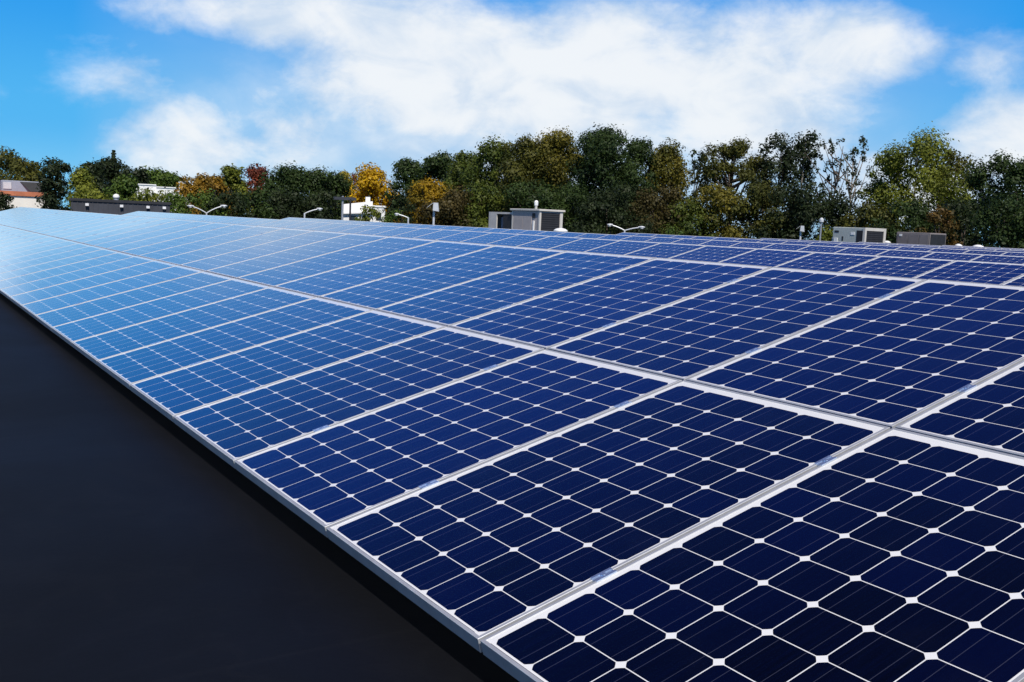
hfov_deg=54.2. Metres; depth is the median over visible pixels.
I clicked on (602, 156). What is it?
tree
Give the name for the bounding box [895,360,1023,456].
solar panel
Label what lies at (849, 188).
tree
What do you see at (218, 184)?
tree
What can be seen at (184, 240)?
solar panel
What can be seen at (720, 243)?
solar panel
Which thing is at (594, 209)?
shrub
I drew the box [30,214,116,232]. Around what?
solar panel
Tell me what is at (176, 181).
tree
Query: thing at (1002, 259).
solar panel
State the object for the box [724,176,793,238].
shrub
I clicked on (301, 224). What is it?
solar panel
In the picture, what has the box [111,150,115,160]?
pine tree
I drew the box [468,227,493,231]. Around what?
solar panel
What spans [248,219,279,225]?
solar panel
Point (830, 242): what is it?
solar panel
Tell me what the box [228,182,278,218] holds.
shrub
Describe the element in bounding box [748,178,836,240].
shrub
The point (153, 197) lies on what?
shrub
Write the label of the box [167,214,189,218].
solar panel
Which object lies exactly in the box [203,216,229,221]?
solar panel
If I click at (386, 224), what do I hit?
solar panel
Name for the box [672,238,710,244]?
solar panel
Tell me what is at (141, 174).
tree
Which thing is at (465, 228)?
solar panel
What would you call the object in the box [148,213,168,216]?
solar panel
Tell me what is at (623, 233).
solar panel
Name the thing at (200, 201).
shrub
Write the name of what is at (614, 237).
solar panel
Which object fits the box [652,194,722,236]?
shrub
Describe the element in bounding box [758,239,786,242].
solar panel
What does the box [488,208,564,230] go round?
rooftop air unit
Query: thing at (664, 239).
solar panel
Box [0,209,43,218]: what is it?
solar panel
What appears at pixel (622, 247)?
solar panel
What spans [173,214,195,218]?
solar panel
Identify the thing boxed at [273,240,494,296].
solar panel
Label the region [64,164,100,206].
tree
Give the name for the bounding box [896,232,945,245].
rooftop air unit
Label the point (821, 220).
mast
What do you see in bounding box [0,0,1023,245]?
sky
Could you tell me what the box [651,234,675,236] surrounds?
solar panel
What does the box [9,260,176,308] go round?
solar panel
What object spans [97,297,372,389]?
solar panel
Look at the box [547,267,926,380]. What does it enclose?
solar panel
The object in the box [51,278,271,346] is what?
solar panel
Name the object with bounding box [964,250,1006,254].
solar panel
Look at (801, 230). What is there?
flood lamp
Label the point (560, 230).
roof vent
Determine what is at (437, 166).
tree
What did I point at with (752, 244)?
solar panel
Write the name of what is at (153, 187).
building
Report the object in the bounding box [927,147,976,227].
tree
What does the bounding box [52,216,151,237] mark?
solar panel
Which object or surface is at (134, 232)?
solar panel
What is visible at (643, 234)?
solar panel
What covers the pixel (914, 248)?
solar panel
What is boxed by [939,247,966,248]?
solar panel
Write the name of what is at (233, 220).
solar panel
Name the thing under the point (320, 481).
solar panel
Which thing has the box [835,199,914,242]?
shrub
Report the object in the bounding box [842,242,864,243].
solar panel
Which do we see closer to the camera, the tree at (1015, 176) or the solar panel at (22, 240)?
the solar panel at (22, 240)
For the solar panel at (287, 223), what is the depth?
28.48 m
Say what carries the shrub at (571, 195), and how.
on the ground
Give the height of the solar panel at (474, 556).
0.049 m
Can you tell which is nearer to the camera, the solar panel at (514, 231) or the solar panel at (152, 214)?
the solar panel at (514, 231)
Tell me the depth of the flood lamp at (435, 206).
70.74 m
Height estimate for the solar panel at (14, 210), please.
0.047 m
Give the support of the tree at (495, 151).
on the ground
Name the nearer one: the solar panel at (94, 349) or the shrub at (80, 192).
the solar panel at (94, 349)
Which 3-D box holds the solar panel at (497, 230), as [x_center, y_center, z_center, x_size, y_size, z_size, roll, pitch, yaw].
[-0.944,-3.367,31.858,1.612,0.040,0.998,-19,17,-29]
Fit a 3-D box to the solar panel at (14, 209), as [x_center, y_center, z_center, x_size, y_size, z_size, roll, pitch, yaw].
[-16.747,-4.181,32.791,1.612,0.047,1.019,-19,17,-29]
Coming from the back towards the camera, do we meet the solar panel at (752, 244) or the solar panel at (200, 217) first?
the solar panel at (200, 217)
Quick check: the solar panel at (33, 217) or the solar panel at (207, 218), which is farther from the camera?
the solar panel at (207, 218)
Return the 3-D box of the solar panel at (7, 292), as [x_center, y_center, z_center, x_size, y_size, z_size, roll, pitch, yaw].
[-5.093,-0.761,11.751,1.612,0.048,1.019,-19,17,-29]
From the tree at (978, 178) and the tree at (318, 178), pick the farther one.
the tree at (318, 178)
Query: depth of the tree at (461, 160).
107.66 m
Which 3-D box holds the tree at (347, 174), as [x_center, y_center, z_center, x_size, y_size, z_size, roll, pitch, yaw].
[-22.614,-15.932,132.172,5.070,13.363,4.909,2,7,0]
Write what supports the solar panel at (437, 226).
on the panel rack
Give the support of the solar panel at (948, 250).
on the panel rack
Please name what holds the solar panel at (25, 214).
on the panel rack
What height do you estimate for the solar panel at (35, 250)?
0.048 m
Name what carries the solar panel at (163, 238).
on the panel rack
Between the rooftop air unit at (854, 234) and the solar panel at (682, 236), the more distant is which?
the rooftop air unit at (854, 234)
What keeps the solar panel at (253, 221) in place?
on the panel rack
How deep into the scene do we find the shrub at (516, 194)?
87.51 m
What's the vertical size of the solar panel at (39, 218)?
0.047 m
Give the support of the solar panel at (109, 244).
on the panel rack
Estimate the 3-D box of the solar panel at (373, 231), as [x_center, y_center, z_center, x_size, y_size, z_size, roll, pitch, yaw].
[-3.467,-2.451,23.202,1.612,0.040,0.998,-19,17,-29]
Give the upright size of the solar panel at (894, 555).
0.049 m
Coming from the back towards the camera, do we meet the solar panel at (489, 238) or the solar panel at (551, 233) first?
the solar panel at (551, 233)
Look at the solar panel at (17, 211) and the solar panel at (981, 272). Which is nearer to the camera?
the solar panel at (981, 272)
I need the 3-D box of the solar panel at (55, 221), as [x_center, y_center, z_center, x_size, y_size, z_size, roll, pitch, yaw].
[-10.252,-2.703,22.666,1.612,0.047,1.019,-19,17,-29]
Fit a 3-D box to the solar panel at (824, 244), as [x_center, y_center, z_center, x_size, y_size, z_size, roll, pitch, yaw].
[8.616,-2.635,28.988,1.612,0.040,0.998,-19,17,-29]
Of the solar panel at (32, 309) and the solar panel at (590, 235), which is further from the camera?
the solar panel at (590, 235)
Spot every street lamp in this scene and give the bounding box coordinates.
[188,205,226,214]
[304,208,322,217]
[395,213,408,223]
[607,223,644,231]
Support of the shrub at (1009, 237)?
on the ground
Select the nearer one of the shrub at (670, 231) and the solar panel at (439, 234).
the solar panel at (439, 234)
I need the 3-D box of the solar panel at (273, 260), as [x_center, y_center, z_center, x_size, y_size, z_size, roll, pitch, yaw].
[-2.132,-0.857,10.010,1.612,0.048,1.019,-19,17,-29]
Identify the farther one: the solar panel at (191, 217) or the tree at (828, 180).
the tree at (828, 180)
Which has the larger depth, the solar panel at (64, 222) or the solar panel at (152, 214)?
the solar panel at (152, 214)
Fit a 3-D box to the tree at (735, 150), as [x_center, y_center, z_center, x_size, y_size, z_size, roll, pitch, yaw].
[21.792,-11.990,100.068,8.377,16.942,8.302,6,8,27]
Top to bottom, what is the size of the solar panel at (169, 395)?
0.049 m
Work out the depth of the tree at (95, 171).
154.19 m
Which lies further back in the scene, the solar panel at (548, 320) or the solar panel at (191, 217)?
the solar panel at (191, 217)
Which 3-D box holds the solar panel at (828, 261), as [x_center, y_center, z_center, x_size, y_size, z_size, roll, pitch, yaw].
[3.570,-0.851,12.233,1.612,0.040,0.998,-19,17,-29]
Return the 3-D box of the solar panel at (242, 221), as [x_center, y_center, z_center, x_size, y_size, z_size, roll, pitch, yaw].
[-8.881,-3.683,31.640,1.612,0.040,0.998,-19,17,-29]
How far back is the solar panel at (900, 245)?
34.98 m
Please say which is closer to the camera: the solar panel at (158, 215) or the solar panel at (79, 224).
the solar panel at (79, 224)
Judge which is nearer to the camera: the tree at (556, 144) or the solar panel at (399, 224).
the solar panel at (399, 224)
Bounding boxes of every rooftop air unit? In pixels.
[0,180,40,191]
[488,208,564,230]
[832,227,885,242]
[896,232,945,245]
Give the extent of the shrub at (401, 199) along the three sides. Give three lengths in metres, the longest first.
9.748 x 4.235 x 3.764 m
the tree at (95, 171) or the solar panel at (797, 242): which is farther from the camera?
the tree at (95, 171)
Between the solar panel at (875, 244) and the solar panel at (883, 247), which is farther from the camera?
the solar panel at (875, 244)
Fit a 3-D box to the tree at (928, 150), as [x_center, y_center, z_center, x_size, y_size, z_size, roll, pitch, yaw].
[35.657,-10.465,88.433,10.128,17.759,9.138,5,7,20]
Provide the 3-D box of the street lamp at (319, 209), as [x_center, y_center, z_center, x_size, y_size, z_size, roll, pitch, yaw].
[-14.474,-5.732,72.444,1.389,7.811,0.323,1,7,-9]
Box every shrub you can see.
[64,181,99,210]
[83,187,110,199]
[128,187,171,201]
[157,187,195,213]
[169,188,230,215]
[194,188,260,217]
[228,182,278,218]
[250,186,309,218]
[298,185,340,219]
[354,205,381,221]
[379,208,402,222]
[382,191,417,223]
[410,180,485,226]
[460,179,525,227]
[499,176,578,230]
[531,180,601,231]
[564,177,662,234]
[613,182,687,234]
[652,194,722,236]
[664,226,683,234]
[686,182,765,238]
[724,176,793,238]
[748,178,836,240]
[795,189,860,240]
[810,225,832,240]
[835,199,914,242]
[865,196,938,243]
[915,206,962,245]
[933,195,1009,245]
[962,189,1023,248]
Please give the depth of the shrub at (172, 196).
85.81 m
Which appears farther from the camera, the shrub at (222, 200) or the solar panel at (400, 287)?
the shrub at (222, 200)
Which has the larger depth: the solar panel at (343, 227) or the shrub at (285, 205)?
the shrub at (285, 205)
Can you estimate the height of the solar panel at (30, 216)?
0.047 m
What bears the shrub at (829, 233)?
on the ground
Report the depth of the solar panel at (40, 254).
15.22 m
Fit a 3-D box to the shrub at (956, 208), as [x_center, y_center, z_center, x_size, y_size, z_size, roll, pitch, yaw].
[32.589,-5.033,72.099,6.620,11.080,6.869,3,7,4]
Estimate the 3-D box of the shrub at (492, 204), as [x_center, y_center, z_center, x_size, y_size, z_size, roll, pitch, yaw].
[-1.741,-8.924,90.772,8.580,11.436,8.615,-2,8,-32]
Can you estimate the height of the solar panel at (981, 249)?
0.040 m
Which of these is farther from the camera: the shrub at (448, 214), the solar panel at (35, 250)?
the shrub at (448, 214)
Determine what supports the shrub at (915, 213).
on the ground
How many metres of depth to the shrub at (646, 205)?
85.81 m
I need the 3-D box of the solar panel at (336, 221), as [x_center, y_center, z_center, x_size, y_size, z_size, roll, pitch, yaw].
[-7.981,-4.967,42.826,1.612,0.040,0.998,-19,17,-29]
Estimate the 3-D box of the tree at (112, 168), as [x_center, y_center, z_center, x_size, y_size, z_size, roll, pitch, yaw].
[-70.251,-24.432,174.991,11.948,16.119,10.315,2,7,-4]
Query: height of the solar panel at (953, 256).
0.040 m
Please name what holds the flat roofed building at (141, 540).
on the ground
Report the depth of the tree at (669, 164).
99.34 m
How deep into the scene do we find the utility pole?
74.33 m
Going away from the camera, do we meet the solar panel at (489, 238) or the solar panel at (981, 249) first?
the solar panel at (489, 238)
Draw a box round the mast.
[819,218,823,240]
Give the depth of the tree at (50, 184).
59.18 m
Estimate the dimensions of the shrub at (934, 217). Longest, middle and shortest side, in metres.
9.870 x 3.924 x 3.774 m
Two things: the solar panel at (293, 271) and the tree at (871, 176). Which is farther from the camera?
the tree at (871, 176)
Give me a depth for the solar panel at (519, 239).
18.33 m
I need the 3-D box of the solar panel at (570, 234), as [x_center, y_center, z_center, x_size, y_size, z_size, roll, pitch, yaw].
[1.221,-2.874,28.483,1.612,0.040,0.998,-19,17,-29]
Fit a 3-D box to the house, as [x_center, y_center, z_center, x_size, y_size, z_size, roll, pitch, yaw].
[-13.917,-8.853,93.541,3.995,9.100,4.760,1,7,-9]
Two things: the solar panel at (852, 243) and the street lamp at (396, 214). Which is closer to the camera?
the solar panel at (852, 243)
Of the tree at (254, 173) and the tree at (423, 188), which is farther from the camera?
the tree at (254, 173)
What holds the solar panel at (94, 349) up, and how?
on the panel rack
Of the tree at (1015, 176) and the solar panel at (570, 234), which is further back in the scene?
the tree at (1015, 176)
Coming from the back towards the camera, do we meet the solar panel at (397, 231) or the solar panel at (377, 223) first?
the solar panel at (377, 223)
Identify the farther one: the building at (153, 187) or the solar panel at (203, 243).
the building at (153, 187)
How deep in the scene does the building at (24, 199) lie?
71.39 m
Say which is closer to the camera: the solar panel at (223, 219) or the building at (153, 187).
the solar panel at (223, 219)
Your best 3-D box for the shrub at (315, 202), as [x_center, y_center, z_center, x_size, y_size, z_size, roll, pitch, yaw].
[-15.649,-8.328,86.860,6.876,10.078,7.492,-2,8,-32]
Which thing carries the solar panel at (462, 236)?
on the panel rack
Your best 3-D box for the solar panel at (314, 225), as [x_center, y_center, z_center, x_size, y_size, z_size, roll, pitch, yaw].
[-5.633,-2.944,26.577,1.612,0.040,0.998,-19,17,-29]
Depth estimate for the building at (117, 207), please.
64.51 m
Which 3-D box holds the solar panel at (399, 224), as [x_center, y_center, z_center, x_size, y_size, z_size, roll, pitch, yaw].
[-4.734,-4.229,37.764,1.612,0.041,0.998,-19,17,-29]
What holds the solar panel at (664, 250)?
on the panel rack
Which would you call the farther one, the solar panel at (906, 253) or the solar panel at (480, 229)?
the solar panel at (480, 229)
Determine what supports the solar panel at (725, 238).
on the panel rack
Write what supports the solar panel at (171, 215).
on the panel rack
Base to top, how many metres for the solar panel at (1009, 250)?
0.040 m
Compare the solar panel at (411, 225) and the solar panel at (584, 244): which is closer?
the solar panel at (584, 244)
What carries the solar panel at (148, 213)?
on the panel rack
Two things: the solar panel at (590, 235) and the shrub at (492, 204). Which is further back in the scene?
the shrub at (492, 204)
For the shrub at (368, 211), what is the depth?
78.15 m
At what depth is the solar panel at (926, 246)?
34.03 m
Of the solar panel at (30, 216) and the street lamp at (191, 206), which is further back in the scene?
the street lamp at (191, 206)
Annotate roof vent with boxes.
[113,194,119,199]
[554,228,567,231]
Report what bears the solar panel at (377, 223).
on the panel rack
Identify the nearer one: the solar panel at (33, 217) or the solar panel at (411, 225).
the solar panel at (33, 217)
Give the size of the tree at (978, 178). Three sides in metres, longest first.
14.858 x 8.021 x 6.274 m
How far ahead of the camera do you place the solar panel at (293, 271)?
9.14 m
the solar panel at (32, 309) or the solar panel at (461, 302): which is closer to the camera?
the solar panel at (461, 302)
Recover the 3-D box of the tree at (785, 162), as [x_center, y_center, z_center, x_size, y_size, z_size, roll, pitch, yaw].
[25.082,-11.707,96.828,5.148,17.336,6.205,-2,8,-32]
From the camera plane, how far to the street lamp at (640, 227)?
78.94 m
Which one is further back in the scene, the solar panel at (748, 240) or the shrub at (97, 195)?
the shrub at (97, 195)
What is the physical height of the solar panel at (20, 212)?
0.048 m
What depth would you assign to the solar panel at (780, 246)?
22.00 m
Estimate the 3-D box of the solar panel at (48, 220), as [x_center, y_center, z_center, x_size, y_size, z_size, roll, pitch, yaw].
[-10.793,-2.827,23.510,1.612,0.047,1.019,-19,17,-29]
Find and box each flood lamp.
[428,203,438,224]
[799,226,803,239]
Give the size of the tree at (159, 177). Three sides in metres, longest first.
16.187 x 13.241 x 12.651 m
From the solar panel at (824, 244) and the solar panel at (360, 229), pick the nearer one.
the solar panel at (360, 229)
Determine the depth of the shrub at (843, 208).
78.25 m
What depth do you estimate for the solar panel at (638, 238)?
26.22 m
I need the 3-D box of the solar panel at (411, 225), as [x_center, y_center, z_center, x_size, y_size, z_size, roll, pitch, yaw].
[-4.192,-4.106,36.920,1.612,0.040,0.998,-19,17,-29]
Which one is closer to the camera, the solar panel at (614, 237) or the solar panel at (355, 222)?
the solar panel at (614, 237)
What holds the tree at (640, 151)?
on the ground
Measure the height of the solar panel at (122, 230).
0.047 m
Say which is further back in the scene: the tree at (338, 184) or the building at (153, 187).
the building at (153, 187)
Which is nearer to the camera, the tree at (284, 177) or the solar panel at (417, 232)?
the solar panel at (417, 232)
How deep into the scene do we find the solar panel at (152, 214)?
41.99 m
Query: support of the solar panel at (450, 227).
on the panel rack
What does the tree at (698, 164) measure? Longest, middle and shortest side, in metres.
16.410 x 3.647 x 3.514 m
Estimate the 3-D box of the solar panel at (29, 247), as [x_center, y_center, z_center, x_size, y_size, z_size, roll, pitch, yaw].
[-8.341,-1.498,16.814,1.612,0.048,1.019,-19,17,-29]
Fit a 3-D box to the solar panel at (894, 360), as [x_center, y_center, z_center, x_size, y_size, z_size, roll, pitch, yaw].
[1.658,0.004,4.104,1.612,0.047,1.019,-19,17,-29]
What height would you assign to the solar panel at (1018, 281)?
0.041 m
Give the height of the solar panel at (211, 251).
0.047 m
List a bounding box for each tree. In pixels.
[0,146,21,180]
[0,192,16,210]
[1,157,56,195]
[34,156,72,210]
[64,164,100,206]
[70,161,109,206]
[93,156,142,192]
[102,172,142,200]
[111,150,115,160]
[129,166,151,183]
[131,165,175,186]
[166,171,184,186]
[173,172,214,214]
[188,173,234,214]
[216,163,253,215]
[243,161,270,211]
[255,160,313,217]
[288,165,339,219]
[321,170,354,219]
[338,169,356,203]
[345,162,400,217]
[351,173,359,201]
[380,156,427,221]
[392,173,452,224]
[414,150,462,207]
[440,149,485,216]
[455,134,515,227]
[490,133,553,211]
[533,125,582,215]
[556,122,659,233]
[609,135,662,228]
[638,137,698,233]
[684,149,708,235]
[691,136,775,224]
[745,129,802,238]
[772,128,828,239]
[795,135,863,229]
[826,135,876,216]
[852,152,915,228]
[857,121,979,234]
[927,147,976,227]
[948,148,1022,246]
[984,156,1023,247]
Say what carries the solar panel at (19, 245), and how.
on the panel rack
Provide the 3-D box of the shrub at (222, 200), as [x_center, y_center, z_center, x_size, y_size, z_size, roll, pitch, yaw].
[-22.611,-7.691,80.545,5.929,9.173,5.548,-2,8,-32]
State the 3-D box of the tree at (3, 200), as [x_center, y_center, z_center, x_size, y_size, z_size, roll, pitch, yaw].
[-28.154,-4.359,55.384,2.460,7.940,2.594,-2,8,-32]
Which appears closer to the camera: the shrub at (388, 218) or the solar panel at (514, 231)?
the solar panel at (514, 231)
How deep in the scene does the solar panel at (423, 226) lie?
36.34 m
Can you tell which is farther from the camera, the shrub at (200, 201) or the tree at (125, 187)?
the tree at (125, 187)
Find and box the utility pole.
[333,196,355,219]
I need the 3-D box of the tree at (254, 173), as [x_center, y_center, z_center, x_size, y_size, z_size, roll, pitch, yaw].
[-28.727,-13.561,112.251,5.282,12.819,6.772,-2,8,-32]
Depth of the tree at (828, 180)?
94.68 m
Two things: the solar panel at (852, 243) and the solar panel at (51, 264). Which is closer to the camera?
the solar panel at (51, 264)
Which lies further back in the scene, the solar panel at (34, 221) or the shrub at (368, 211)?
the shrub at (368, 211)
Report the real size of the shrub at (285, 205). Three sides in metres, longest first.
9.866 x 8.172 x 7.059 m
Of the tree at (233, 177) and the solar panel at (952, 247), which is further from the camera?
the tree at (233, 177)
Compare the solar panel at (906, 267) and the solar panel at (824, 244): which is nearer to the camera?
the solar panel at (906, 267)
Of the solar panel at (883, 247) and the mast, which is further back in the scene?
the mast
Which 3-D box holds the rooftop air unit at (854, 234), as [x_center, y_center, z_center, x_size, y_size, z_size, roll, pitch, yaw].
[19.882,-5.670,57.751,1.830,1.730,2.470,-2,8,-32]
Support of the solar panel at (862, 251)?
on the panel rack
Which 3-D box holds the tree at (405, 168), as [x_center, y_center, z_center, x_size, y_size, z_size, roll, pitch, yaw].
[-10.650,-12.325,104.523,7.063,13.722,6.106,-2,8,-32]
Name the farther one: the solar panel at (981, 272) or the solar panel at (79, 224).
the solar panel at (79, 224)
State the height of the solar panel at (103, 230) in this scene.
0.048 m
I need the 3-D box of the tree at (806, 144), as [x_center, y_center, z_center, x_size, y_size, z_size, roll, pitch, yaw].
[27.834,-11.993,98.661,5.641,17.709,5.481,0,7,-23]
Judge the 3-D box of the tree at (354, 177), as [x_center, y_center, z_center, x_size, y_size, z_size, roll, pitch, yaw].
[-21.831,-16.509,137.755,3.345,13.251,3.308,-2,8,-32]
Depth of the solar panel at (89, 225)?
19.30 m
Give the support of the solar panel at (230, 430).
on the panel rack
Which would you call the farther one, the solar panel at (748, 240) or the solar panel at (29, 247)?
the solar panel at (748, 240)
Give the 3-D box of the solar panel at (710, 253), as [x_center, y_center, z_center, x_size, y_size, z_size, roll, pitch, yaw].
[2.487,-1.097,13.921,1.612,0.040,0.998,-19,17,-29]
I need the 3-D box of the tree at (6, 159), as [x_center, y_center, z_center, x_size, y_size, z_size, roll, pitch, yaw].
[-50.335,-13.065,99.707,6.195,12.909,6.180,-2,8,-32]
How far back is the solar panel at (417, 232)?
21.70 m
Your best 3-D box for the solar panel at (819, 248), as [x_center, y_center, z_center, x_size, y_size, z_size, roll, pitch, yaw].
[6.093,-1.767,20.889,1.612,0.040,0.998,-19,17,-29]
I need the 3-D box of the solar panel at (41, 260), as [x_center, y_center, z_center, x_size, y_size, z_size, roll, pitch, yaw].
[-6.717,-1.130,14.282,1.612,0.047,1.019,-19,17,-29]
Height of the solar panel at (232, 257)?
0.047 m
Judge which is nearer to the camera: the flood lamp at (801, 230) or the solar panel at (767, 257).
the solar panel at (767, 257)
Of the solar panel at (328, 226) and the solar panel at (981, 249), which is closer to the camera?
the solar panel at (328, 226)
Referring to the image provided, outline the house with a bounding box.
[343,197,385,221]
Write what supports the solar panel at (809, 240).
on the panel rack
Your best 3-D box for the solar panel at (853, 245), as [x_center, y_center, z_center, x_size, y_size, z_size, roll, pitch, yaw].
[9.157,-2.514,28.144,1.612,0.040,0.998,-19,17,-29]
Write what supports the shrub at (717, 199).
on the ground
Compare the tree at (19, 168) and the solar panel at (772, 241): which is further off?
the tree at (19, 168)
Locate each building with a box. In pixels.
[0,190,48,208]
[0,293,518,681]
[69,198,170,214]
[136,182,192,205]
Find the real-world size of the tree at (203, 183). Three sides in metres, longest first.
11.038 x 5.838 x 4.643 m
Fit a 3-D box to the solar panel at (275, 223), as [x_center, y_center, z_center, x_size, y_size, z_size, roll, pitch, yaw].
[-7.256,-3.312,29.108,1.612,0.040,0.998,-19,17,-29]
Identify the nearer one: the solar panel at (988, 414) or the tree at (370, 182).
the solar panel at (988, 414)
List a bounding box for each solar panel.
[0,207,27,212]
[0,207,28,214]
[0,208,35,215]
[0,208,40,216]
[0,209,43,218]
[0,209,50,219]
[0,209,53,221]
[0,210,61,223]
[0,210,66,224]
[0,234,49,247]
[0,236,58,251]
[0,238,68,255]
[0,240,78,260]
[0,243,91,266]
[0,246,104,272]
[0,249,117,280]
[0,252,134,288]
[0,256,153,299]
[4,211,75,225]
[9,211,80,226]
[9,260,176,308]
[13,212,90,228]
[18,212,97,229]
[21,265,202,317]
[25,213,104,230]
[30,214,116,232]
[35,271,233,330]
[38,215,127,233]
[44,215,138,235]
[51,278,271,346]
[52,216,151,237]
[61,217,164,239]
[70,218,179,242]
[71,287,315,365]
[82,220,194,245]
[93,221,214,248]
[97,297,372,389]
[106,222,234,251]
[122,224,255,255]
[129,310,446,422]
[138,212,158,215]
[138,226,283,259]
[141,212,162,216]
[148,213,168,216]
[154,213,176,217]
[158,228,314,264]
[160,213,180,217]
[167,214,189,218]
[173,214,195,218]
[173,326,543,468]
[180,215,204,219]
[180,230,348,270]
[187,215,212,220]
[193,216,220,220]
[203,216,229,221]
[206,233,389,278]
[210,217,238,222]
[218,217,246,222]
[229,218,258,223]
[234,349,681,537]
[237,236,438,286]
[239,218,268,224]
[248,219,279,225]
[258,220,293,226]
[269,220,304,227]
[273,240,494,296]
[281,221,317,228]
[294,222,331,229]
[308,223,346,230]
[319,245,566,309]
[323,224,362,231]
[326,380,889,652]
[330,220,345,222]
[340,225,380,232]
[346,221,365,223]
[356,226,399,234]
[358,221,374,224]
[367,222,386,224]
[374,227,420,235]
[376,251,656,325]
[379,223,397,225]
[390,223,407,226]
[395,228,443,237]
[401,224,422,226]
[413,224,434,227]
[415,229,464,239]
[428,225,446,228]
[436,231,492,241]
[440,226,462,229]
[449,258,771,348]
[454,227,478,230]
[461,232,518,243]
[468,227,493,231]
[480,428,1023,681]
[483,228,509,232]
[488,234,548,245]
[500,229,526,233]
[517,230,545,234]
[518,236,582,248]
[536,231,565,235]
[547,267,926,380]
[549,238,619,251]
[556,232,586,236]
[577,233,608,237]
[584,240,661,254]
[596,234,632,239]
[616,232,638,234]
[621,236,655,240]
[625,242,706,257]
[633,233,656,236]
[646,237,683,242]
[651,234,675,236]
[670,235,695,238]
[670,245,757,261]
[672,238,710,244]
[686,279,1023,428]
[690,236,716,239]
[699,240,742,245]
[711,237,739,240]
[720,248,813,266]
[729,241,774,247]
[734,238,763,241]
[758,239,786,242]
[764,243,809,249]
[776,252,879,271]
[782,241,812,244]
[797,245,847,252]
[799,240,819,241]
[808,242,841,245]
[820,241,841,242]
[835,247,889,254]
[836,243,869,247]
[840,256,955,277]
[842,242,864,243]
[864,245,901,248]
[865,243,888,244]
[877,249,933,257]
[887,244,913,246]
[895,246,933,250]
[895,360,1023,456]
[912,245,938,247]
[915,260,1023,284]
[921,252,983,260]
[929,248,968,252]
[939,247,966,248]
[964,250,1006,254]
[967,248,996,250]
[970,254,1023,263]
[995,249,1023,251]
[1002,252,1023,255]
[1002,275,1023,285]
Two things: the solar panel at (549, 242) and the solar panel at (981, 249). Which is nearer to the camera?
the solar panel at (549, 242)
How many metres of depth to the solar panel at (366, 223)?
40.55 m
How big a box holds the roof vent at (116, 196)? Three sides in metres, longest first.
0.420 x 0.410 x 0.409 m
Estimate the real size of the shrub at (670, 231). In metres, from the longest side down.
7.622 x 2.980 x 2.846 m
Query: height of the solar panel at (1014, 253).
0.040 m
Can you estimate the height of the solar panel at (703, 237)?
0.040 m
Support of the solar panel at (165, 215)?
on the panel rack
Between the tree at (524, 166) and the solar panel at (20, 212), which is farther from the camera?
the tree at (524, 166)
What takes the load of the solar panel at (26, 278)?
on the panel rack
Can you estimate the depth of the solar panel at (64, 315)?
9.19 m
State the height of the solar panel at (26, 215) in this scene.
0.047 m
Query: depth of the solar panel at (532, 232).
30.46 m

